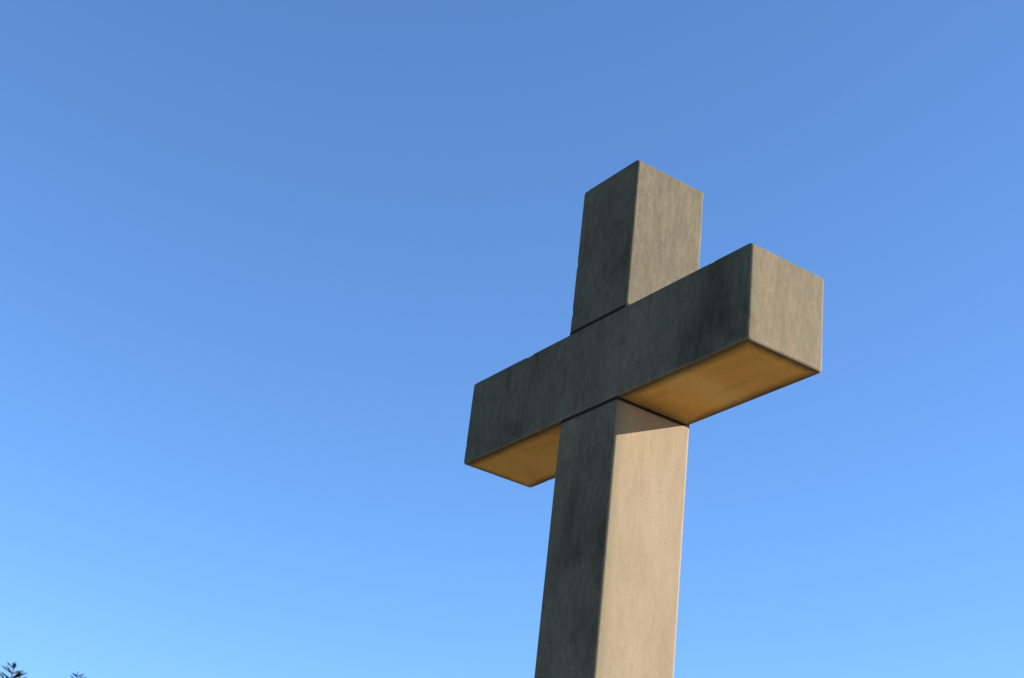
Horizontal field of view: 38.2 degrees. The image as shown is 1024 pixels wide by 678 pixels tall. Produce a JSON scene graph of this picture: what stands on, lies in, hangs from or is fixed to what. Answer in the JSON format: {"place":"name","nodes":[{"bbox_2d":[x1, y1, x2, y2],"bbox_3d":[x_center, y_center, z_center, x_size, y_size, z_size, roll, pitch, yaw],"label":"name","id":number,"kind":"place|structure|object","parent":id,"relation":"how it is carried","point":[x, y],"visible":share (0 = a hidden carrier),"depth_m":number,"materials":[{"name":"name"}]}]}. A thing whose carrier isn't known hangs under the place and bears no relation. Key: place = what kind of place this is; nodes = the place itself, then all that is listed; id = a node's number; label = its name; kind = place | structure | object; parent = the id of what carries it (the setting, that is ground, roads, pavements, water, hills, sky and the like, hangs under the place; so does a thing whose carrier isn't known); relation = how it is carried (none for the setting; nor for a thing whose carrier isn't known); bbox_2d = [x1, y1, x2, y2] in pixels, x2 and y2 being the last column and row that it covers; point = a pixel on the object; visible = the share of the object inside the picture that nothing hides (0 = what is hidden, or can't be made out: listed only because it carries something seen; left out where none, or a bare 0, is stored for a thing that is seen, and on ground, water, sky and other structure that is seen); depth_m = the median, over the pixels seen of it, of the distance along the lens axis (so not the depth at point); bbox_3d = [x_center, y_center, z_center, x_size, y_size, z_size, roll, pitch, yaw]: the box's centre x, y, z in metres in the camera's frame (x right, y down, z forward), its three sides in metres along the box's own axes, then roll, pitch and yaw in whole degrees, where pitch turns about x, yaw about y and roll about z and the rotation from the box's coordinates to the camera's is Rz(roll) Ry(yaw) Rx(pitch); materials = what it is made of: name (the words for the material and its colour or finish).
{"place":"outdoors","nodes":[
{"label":"outdoors","id":0,"kind":"place"},
{"bbox_2d":[0,661,27,677],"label":"tree","id":1,"kind":"object","parent":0,"point":[19,674],"visible":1,"depth_m":25.93,"materials":[{"name":"green plant"}]},
{"bbox_2d":[70,672,85,677],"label":"tree","id":2,"kind":"object","parent":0,"point":[78,675],"visible":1,"depth_m":31.00,"materials":[{"name":"green plant"}]},
{"bbox_2d":[0,0,1023,677],"label":"sky","id":3,"kind":"structure","parent":0,"point":[263,263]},
{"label":"forecourt","id":4,"kind":"structure","parent":0,"visible":0},
{"bbox_3d":[0.052,3.322,4.071,2.600,1.000,2.600,23,-30,-28],"label":"plinth","id":5,"kind":"object","parent":4,"relation":"on","visible":0},
{"bbox_2d":[464,160,823,677],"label":"cross","id":6,"kind":"object","parent":5,"relation":"on","point":[631,378],"visible":1,"depth_m":5.29,"materials":[{"name":"stone"}]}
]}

